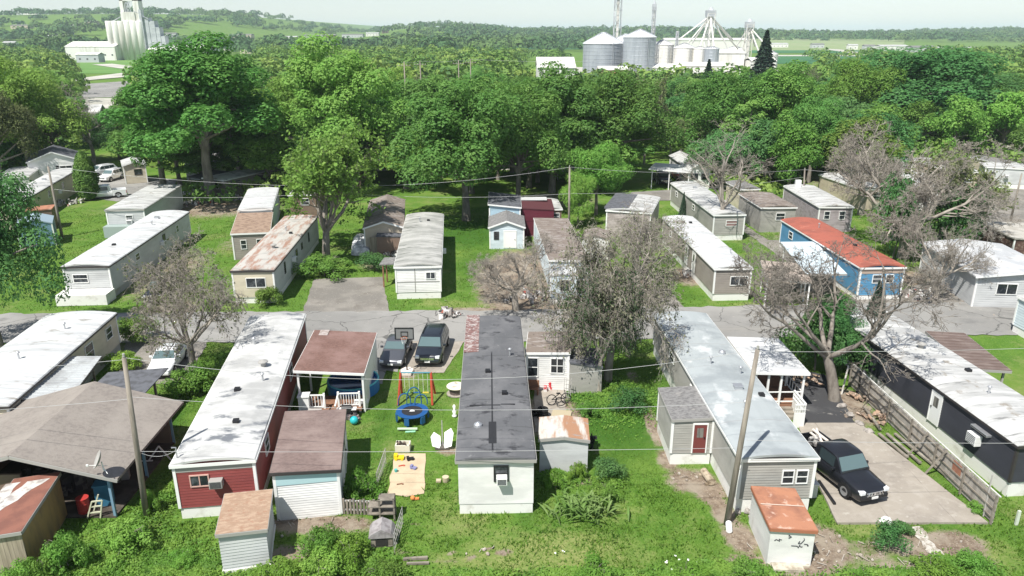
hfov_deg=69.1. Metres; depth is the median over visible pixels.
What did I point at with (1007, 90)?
tree
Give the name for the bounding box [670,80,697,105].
tree
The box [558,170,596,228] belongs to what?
tree
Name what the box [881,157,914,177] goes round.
trailer
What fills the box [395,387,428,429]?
trampoline
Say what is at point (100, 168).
parked car
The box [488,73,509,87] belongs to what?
tree
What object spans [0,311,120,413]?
trailer
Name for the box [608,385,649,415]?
bush
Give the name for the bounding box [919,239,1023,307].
trailer
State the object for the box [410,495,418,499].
toy ball
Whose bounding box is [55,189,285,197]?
power line
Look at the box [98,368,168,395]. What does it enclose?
shade shelter
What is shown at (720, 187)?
bare tree
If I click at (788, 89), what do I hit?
tree
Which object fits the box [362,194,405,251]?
cottage
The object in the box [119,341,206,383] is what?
gravel parking
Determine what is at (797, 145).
tree
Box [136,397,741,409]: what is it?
power line
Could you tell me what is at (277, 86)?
tree
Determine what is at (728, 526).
propane tank
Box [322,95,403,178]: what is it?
tree
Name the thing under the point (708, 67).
conifer tree
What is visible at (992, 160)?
trailer
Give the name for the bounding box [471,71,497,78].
tree
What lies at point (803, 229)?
trailer
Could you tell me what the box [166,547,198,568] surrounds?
bush
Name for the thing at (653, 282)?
bare tree
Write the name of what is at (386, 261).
carport
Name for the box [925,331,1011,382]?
carport
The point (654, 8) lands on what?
lattice tower
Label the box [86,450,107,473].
satellite dish
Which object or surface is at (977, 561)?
bush
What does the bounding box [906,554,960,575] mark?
bush
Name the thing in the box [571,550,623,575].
bush
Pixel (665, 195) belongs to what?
gravel lane
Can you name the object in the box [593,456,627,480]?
bush
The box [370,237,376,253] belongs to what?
wood panel
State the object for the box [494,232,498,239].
window
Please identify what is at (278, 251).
trailer
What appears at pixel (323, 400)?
deck
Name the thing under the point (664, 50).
grain bin
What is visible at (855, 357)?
shrub
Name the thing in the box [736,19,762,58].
lattice tower
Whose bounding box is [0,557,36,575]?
bush
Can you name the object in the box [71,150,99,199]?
columnar tree
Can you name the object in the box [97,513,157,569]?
bush
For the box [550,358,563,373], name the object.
window
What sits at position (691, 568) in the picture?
bush
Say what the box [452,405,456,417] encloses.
garden statue
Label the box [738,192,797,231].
trailer
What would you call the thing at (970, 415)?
trailer
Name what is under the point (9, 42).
house
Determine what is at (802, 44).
field
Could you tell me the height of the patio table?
0.620 m
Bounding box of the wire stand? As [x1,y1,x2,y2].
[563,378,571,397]
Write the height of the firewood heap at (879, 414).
0.488 m
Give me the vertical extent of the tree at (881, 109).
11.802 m
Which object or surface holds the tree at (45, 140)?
on the ground at (694, 488)
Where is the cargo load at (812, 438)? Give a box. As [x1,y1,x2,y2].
[808,434,822,446]
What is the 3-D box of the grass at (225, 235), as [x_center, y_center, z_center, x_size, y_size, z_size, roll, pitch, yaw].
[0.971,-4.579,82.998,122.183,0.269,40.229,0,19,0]
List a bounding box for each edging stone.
[836,403,846,407]
[846,412,854,416]
[855,420,863,425]
[863,428,874,433]
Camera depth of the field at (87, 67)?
521.88 m
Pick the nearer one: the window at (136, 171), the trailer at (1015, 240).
the trailer at (1015, 240)
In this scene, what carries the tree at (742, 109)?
on the ground at (694, 488)
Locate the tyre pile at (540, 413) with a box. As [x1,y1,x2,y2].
[531,406,548,417]
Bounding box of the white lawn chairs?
[431,420,452,449]
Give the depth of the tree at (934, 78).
150.94 m
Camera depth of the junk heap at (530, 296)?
66.87 m
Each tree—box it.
[0,56,94,165]
[0,88,45,171]
[0,131,42,162]
[0,135,33,164]
[0,170,72,347]
[6,67,31,76]
[7,125,51,155]
[27,66,61,81]
[29,73,74,96]
[30,84,89,148]
[39,129,61,137]
[41,79,84,109]
[45,88,79,140]
[51,82,113,163]
[60,79,82,93]
[63,96,91,142]
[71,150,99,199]
[77,111,124,159]
[94,30,282,201]
[100,71,198,183]
[111,95,122,107]
[116,224,253,370]
[130,141,217,185]
[154,138,244,189]
[210,82,272,169]
[215,137,248,160]
[223,134,311,177]
[243,82,264,91]
[246,75,322,148]
[256,30,410,142]
[268,88,330,145]
[275,118,392,256]
[277,112,330,164]
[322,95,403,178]
[350,84,418,172]
[356,135,390,168]
[362,131,429,188]
[379,75,540,220]
[388,66,414,82]
[395,77,426,88]
[400,72,450,111]
[403,108,431,141]
[406,73,427,81]
[426,157,507,193]
[455,76,506,109]
[463,64,484,79]
[466,230,564,310]
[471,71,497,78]
[472,78,575,195]
[484,84,525,172]
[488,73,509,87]
[496,164,499,179]
[499,78,516,86]
[506,99,560,182]
[512,155,548,187]
[513,60,608,192]
[513,75,533,81]
[524,214,688,381]
[551,132,641,191]
[557,258,651,392]
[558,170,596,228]
[566,141,636,214]
[573,67,685,151]
[594,196,683,292]
[605,200,695,277]
[620,123,657,154]
[626,66,671,163]
[653,118,692,157]
[658,89,669,107]
[663,92,691,116]
[665,76,687,96]
[668,94,691,121]
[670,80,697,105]
[672,79,716,138]
[677,115,774,209]
[677,192,685,214]
[678,67,775,145]
[680,115,717,140]
[684,129,762,188]
[701,59,713,78]
[717,100,768,176]
[728,226,960,401]
[737,117,796,185]
[742,236,813,313]
[744,30,778,79]
[747,59,829,174]
[765,119,824,184]
[781,94,847,182]
[790,293,867,365]
[800,64,821,81]
[806,121,834,176]
[814,56,908,108]
[815,94,875,163]
[819,45,1014,127]
[819,112,909,169]
[823,133,915,214]
[825,120,1023,258]
[843,102,920,142]
[848,111,923,175]
[863,281,886,317]
[886,98,929,130]
[894,99,946,150]
[897,207,1003,298]
[899,140,1018,239]
[910,90,998,133]
[912,182,994,249]
[921,92,994,147]
[936,94,999,145]
[968,72,1023,130]
[977,83,1014,99]
[977,90,1023,157]
[991,101,1015,142]
[1008,124,1023,146]
[1011,74,1023,90]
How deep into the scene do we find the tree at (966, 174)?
79.76 m
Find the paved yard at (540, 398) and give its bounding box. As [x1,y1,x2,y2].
[534,390,566,431]
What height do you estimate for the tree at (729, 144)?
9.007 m
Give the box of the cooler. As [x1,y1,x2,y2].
[355,399,368,408]
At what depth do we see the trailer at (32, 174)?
111.71 m
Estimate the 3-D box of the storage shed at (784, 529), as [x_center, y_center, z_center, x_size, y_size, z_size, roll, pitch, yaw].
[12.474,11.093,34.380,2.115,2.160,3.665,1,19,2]
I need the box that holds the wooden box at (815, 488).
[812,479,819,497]
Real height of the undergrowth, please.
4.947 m
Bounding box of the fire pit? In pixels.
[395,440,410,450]
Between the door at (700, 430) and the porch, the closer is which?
the door at (700, 430)
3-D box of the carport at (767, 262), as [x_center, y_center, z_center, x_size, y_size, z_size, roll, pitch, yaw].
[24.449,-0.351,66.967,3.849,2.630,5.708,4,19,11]
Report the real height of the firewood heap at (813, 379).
0.632 m
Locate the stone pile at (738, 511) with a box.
[735,508,749,517]
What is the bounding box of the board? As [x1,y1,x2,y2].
[551,410,571,415]
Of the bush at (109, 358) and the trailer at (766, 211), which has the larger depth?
the trailer at (766, 211)
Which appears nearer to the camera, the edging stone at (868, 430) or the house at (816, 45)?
the edging stone at (868, 430)
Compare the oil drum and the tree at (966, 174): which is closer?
the oil drum
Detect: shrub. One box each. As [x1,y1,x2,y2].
[772,308,851,369]
[832,328,875,373]
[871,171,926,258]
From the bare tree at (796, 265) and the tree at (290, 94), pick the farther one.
the tree at (290, 94)
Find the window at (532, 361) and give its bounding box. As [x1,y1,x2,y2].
[525,357,537,376]
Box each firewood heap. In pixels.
[792,374,824,385]
[846,391,868,401]
[856,410,885,425]
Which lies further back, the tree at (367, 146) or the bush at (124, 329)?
the tree at (367, 146)
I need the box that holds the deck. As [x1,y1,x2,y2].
[307,391,362,411]
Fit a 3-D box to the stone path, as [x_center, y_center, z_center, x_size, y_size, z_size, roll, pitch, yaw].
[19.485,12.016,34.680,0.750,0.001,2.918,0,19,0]
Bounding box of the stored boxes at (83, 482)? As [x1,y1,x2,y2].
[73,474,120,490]
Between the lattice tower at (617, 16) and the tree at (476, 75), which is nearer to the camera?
the tree at (476, 75)
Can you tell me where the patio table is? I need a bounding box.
[446,382,460,397]
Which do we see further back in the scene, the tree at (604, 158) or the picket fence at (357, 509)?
the tree at (604, 158)
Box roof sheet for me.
[521,197,546,199]
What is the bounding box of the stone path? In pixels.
[912,526,944,554]
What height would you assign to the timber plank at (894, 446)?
0.090 m
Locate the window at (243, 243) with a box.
[240,240,246,248]
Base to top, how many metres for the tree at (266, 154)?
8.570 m
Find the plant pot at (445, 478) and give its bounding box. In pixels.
[436,475,448,482]
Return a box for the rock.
[879,516,891,523]
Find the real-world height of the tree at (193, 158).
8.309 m
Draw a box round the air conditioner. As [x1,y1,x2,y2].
[794,180,801,186]
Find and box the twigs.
[143,275,993,567]
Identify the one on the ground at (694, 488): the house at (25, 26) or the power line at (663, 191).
the house at (25, 26)
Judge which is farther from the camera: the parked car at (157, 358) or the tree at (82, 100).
the tree at (82, 100)
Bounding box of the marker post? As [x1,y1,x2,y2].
[1014,510,1021,524]
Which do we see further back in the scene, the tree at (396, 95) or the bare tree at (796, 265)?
the tree at (396, 95)
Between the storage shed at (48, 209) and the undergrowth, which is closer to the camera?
the storage shed at (48, 209)
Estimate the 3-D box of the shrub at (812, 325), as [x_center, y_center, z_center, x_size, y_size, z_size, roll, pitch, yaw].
[21.166,3.650,52.412,5.300,5.469,5.362,9,21,25]
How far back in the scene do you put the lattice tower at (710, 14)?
396.23 m
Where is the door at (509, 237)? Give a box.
[503,231,516,247]
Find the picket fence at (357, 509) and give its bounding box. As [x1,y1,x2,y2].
[342,498,381,514]
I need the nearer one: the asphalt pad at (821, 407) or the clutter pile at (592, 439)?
the clutter pile at (592, 439)
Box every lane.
[75,73,127,80]
[88,174,176,200]
[93,64,131,68]
[631,190,791,262]
[778,55,854,55]
[828,49,857,52]
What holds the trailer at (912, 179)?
on the ground at (694, 488)
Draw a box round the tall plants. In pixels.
[536,487,628,524]
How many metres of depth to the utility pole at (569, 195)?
84.34 m
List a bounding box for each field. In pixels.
[80,60,137,72]
[475,46,582,48]
[750,38,903,49]
[752,50,859,52]
[777,56,855,63]
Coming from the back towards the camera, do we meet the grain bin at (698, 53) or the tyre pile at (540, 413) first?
the grain bin at (698, 53)
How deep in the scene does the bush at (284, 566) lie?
32.06 m
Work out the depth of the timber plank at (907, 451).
42.43 m
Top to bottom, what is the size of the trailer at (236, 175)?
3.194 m
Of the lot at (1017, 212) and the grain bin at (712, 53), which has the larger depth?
the grain bin at (712, 53)
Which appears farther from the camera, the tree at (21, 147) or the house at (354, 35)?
the house at (354, 35)
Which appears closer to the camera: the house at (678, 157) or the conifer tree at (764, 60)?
the house at (678, 157)
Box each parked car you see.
[94,163,116,174]
[99,167,123,181]
[147,342,187,375]
[379,334,412,365]
[670,172,680,181]
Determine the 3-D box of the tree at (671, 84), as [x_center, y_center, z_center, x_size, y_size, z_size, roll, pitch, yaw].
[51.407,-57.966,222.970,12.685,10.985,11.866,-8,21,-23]
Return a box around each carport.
[293,330,377,411]
[379,257,395,286]
[649,163,691,189]
[760,260,811,306]
[780,241,846,301]
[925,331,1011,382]
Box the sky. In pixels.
[0,0,1023,31]
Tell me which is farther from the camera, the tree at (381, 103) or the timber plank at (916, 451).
the tree at (381, 103)
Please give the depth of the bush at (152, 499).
36.77 m
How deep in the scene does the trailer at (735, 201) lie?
101.83 m
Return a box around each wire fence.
[376,450,385,482]
[393,508,402,551]
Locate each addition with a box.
[525,331,570,390]
[550,267,588,303]
[656,386,714,463]
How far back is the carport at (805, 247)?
70.70 m
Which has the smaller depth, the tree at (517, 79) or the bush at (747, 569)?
the bush at (747, 569)
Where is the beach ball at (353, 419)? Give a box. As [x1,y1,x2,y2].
[350,416,357,423]
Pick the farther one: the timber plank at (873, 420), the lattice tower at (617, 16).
the lattice tower at (617, 16)
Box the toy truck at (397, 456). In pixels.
[394,453,403,460]
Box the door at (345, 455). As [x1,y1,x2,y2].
[343,440,346,472]
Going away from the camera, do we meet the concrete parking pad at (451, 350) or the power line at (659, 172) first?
the concrete parking pad at (451, 350)
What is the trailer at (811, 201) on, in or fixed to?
on the ground at (694, 488)
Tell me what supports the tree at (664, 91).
on the ground at (694, 488)
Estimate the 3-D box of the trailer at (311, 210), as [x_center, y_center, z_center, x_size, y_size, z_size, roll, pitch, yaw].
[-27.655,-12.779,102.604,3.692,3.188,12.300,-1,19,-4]
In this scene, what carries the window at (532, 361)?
in the addition at (542, 360)
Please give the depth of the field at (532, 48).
1150.80 m
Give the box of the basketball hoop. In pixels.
[394,328,413,375]
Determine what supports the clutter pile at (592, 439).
on the ground at (694, 488)
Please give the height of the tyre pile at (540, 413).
0.590 m
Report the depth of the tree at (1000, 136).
146.26 m
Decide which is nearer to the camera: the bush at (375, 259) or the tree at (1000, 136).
the bush at (375, 259)
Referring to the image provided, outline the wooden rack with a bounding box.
[368,493,396,520]
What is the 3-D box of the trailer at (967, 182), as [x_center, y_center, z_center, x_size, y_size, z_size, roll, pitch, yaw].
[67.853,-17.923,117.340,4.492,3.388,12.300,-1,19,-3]
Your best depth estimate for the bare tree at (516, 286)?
62.75 m
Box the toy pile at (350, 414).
[346,411,360,420]
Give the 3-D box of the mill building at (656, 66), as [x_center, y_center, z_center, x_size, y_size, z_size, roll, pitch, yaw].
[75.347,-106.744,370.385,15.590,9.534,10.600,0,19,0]
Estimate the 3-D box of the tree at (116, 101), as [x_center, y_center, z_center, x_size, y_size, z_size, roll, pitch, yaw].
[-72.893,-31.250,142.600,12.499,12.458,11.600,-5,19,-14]
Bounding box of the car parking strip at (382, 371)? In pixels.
[376,340,398,383]
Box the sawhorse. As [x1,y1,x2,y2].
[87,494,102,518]
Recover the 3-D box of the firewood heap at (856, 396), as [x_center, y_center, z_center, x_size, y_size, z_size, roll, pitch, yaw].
[23.046,7.049,48.447,2.224,0.459,1.470,3,19,8]
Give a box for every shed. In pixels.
[0,472,66,570]
[17,213,57,246]
[25,204,57,227]
[215,489,275,572]
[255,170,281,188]
[269,409,347,520]
[376,233,401,256]
[488,210,525,248]
[538,415,589,471]
[582,227,609,258]
[749,486,817,572]
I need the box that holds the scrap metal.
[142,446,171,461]
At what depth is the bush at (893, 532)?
34.12 m
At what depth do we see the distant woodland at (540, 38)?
1633.40 m
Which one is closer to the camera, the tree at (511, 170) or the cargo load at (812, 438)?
the cargo load at (812, 438)
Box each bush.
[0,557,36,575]
[17,555,61,575]
[39,529,92,575]
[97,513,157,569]
[100,350,143,371]
[117,314,161,342]
[139,489,160,513]
[159,360,216,399]
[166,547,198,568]
[249,555,304,575]
[255,286,283,306]
[291,251,353,282]
[291,545,348,575]
[299,521,346,556]
[324,529,369,575]
[343,465,387,502]
[354,250,393,270]
[358,557,410,575]
[543,467,568,492]
[566,460,588,479]
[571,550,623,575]
[576,400,599,418]
[590,482,622,506]
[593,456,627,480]
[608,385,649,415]
[667,560,713,575]
[722,553,765,575]
[869,517,913,553]
[897,521,915,535]
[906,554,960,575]
[951,547,996,575]
[966,499,995,516]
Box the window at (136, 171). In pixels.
[134,169,141,174]
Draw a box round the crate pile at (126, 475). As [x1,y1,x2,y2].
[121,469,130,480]
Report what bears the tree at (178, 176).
on the ground at (694, 488)
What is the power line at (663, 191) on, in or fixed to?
attached to the utility pole at (569, 195)
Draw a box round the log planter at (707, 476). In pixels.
[698,468,715,485]
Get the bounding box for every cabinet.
[91,479,114,506]
[297,392,310,410]
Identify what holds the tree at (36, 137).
on the ground at (694, 488)
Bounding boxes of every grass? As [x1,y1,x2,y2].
[0,207,972,310]
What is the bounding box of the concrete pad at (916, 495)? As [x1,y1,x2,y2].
[799,423,987,524]
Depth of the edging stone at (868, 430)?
44.38 m
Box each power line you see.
[0,399,126,409]
[6,360,116,369]
[49,166,286,185]
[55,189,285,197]
[129,350,752,379]
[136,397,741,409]
[141,448,712,451]
[342,193,556,196]
[382,167,568,185]
[474,57,659,61]
[572,167,793,173]
[585,177,801,193]
[752,440,900,442]
[760,348,1023,351]
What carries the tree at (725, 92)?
on the ground at (694, 488)
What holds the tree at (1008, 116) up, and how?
on the ground at (694, 488)
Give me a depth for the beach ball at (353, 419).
45.26 m
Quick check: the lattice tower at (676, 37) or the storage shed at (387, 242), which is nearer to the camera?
the storage shed at (387, 242)
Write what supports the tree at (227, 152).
on the ground at (694, 488)
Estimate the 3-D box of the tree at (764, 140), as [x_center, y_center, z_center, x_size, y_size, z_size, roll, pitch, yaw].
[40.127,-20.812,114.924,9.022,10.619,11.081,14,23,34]
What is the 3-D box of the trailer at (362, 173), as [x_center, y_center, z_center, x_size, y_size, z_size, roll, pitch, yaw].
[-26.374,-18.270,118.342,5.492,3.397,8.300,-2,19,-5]
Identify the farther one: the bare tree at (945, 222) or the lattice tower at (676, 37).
the lattice tower at (676, 37)
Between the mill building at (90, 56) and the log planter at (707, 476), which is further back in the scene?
the mill building at (90, 56)
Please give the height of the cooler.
0.470 m
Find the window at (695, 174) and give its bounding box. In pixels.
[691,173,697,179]
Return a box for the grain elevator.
[105,0,168,59]
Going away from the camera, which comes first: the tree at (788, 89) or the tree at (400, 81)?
the tree at (788, 89)
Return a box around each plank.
[403,556,428,564]
[841,365,848,393]
[863,407,881,429]
[878,433,908,457]
[886,433,921,463]
[894,433,946,477]
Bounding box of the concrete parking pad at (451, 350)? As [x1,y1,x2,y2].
[400,340,463,373]
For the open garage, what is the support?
on the ground at (694, 488)
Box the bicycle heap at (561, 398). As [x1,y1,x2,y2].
[546,389,570,405]
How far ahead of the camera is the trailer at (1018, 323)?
58.78 m
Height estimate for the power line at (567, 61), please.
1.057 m
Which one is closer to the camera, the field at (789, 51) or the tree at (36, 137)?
the tree at (36, 137)
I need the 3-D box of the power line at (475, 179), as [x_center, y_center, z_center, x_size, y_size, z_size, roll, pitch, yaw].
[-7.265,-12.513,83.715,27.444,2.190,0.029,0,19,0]
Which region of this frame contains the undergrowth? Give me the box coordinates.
[1,117,1023,203]
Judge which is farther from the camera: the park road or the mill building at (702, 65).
the mill building at (702, 65)
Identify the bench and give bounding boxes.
[528,379,538,394]
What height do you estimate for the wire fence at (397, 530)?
1.000 m
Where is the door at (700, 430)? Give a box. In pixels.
[691,423,708,452]
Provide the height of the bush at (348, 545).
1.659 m
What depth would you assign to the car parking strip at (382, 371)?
53.20 m
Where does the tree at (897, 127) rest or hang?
on the ground at (694, 488)
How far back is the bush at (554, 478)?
38.64 m
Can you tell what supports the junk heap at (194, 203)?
on the ground at (694, 488)
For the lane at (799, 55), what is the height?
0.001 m
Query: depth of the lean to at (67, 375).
46.10 m
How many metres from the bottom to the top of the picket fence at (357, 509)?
0.900 m
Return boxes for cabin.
[230,209,274,259]
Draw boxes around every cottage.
[120,157,147,183]
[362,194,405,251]
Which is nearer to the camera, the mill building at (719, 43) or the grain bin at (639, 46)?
the grain bin at (639, 46)
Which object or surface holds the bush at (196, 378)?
on the ground at (694, 488)
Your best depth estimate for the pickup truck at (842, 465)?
38.46 m
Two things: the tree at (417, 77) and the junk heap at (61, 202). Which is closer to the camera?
the junk heap at (61, 202)
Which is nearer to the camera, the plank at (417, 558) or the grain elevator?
the plank at (417, 558)
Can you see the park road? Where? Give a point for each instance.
(731, 321)
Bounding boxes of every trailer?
[0,168,75,228]
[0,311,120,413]
[2,166,38,191]
[55,210,191,305]
[103,184,183,237]
[169,312,307,518]
[185,153,229,179]
[201,167,264,198]
[229,215,318,302]
[237,187,280,224]
[287,192,327,215]
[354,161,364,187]
[393,212,445,298]
[455,315,536,513]
[533,218,588,288]
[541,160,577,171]
[547,198,562,217]
[604,193,659,237]
[653,311,820,511]
[662,215,752,300]
[670,181,746,239]
[725,180,760,208]
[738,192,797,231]
[779,217,906,299]
[783,184,854,231]
[818,173,884,209]
[832,308,1023,496]
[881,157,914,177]
[897,171,937,209]
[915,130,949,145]
[915,158,979,189]
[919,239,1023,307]
[970,155,1017,169]
[976,221,1023,253]
[979,162,1023,188]
[1012,295,1023,337]
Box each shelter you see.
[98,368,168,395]
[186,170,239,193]
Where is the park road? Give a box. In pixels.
[0,302,1017,342]
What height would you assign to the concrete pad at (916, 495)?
0.140 m
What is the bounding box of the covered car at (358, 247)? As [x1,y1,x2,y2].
[351,234,369,255]
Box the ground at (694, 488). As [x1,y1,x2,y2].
[0,14,1023,575]
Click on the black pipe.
(825, 490)
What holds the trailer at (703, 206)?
on the ground at (694, 488)
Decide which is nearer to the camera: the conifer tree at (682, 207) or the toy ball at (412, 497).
the toy ball at (412, 497)
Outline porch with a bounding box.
[727,337,810,427]
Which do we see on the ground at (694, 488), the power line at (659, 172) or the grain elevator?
the grain elevator
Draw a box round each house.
[2,41,18,44]
[10,25,33,28]
[26,144,77,176]
[78,104,106,141]
[342,34,364,37]
[366,32,379,36]
[368,517,394,546]
[488,192,521,215]
[669,151,710,187]
[770,43,787,47]
[810,43,824,47]
[846,44,857,49]
[862,45,873,49]
[874,45,907,50]
[906,46,932,51]
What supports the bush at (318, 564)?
on the ground at (694, 488)
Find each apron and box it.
[640,289,683,306]
[852,280,961,303]
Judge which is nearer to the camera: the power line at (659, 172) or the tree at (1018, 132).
the power line at (659, 172)
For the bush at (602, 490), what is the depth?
37.58 m
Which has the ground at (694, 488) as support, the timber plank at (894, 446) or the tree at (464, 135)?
the tree at (464, 135)
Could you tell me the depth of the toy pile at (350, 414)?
46.10 m
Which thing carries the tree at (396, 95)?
on the ground at (694, 488)
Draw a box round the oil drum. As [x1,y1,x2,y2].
[75,494,90,514]
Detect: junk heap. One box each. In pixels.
[57,198,84,206]
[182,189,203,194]
[183,199,214,206]
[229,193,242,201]
[383,250,396,257]
[435,306,463,319]
[503,288,549,303]
[679,267,690,277]
[902,286,950,303]
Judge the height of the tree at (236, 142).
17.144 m
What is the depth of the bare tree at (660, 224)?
70.08 m
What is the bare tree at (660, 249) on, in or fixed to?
on the ground at (694, 488)
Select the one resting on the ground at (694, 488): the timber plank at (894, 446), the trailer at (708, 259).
the trailer at (708, 259)
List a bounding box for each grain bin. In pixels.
[582,32,622,72]
[616,34,626,41]
[622,29,656,71]
[655,39,673,63]
[673,42,694,63]
[692,46,704,61]
[704,46,719,61]
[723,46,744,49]
[772,50,777,67]
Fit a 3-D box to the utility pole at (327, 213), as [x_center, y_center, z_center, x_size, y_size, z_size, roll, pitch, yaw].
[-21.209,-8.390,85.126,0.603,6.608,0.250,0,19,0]
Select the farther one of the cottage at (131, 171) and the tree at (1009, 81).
the tree at (1009, 81)
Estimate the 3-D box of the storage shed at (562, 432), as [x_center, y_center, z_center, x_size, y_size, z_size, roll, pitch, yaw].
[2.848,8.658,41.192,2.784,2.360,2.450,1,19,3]
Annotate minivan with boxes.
[414,323,448,362]
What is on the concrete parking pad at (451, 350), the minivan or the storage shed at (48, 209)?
the minivan
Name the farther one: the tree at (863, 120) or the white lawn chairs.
the tree at (863, 120)
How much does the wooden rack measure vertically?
1.200 m
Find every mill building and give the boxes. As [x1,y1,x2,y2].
[64,41,120,60]
[75,52,104,62]
[148,45,219,52]
[535,57,575,77]
[597,66,627,72]
[652,64,680,71]
[661,38,749,56]
[678,62,725,73]
[719,50,744,72]
[744,57,776,69]
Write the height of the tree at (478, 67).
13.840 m
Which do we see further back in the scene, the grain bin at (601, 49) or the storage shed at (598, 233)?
the grain bin at (601, 49)
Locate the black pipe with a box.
[818,480,835,504]
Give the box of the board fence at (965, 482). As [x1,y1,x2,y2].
[848,364,1001,524]
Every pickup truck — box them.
[90,184,127,199]
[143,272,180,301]
[651,171,671,184]
[801,430,888,501]
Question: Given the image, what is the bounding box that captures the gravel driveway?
[304,277,388,311]
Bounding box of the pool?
[327,371,379,396]
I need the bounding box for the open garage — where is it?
[0,381,183,517]
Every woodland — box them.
[0,5,1023,52]
[0,42,1023,95]
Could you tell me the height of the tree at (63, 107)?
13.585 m
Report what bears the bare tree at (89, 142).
on the ground at (694, 488)
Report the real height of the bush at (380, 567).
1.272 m
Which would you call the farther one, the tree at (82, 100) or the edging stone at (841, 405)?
the tree at (82, 100)
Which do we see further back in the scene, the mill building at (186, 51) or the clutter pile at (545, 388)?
the mill building at (186, 51)
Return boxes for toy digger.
[406,456,413,460]
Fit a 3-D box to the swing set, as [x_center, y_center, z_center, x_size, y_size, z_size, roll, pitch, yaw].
[-6.218,6.354,48.312,2.349,1.976,1.835,0,19,0]
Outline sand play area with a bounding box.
[387,453,425,496]
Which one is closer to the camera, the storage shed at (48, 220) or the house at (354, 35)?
the storage shed at (48, 220)
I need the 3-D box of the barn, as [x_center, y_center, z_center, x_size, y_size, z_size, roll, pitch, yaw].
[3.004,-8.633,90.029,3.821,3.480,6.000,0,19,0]
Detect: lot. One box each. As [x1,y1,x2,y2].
[81,81,129,97]
[83,97,117,107]
[377,157,539,170]
[909,133,1011,151]
[974,189,1023,222]
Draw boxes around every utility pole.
[47,164,63,237]
[122,353,149,518]
[326,205,327,221]
[414,61,425,79]
[568,165,569,219]
[723,345,759,525]
[1009,173,1021,220]
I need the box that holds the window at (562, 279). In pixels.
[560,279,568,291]
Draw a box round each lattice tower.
[613,0,622,36]
[651,1,656,34]
[675,31,678,45]
[678,7,738,49]
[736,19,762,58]
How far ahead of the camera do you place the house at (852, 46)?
1094.86 m
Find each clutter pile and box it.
[543,382,551,391]
[588,433,596,449]
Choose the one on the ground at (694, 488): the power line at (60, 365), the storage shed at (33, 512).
the storage shed at (33, 512)
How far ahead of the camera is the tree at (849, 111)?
131.41 m
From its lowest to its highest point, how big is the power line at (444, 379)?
1.662 m
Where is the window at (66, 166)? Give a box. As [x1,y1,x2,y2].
[59,165,71,167]
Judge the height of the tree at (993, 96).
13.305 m
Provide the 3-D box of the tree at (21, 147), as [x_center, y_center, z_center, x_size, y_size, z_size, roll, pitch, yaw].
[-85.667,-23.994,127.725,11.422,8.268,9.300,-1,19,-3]
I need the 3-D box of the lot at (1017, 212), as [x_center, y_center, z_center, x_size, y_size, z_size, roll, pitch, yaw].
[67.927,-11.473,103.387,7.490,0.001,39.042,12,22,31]
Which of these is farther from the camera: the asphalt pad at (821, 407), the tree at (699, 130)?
the tree at (699, 130)
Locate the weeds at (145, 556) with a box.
[38,355,1017,575]
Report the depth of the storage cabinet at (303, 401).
46.11 m
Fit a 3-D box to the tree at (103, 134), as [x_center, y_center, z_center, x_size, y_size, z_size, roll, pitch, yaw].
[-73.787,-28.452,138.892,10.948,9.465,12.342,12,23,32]
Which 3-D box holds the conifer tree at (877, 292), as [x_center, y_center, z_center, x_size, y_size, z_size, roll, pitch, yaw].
[26.314,2.290,54.160,4.087,5.978,3.861,6,20,18]
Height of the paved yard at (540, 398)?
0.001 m
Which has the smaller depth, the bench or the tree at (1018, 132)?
the bench
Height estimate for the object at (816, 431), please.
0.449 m
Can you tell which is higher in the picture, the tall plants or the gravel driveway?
the gravel driveway
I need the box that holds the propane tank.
[725,520,731,532]
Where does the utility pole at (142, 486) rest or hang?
on the ground at (694, 488)
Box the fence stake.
[982,475,992,516]
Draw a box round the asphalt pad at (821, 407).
[780,371,854,422]
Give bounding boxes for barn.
[521,199,553,235]
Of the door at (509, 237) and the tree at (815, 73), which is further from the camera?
the tree at (815, 73)
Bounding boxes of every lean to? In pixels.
[21,356,102,400]
[569,346,602,392]
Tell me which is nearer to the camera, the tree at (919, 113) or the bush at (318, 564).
the bush at (318, 564)

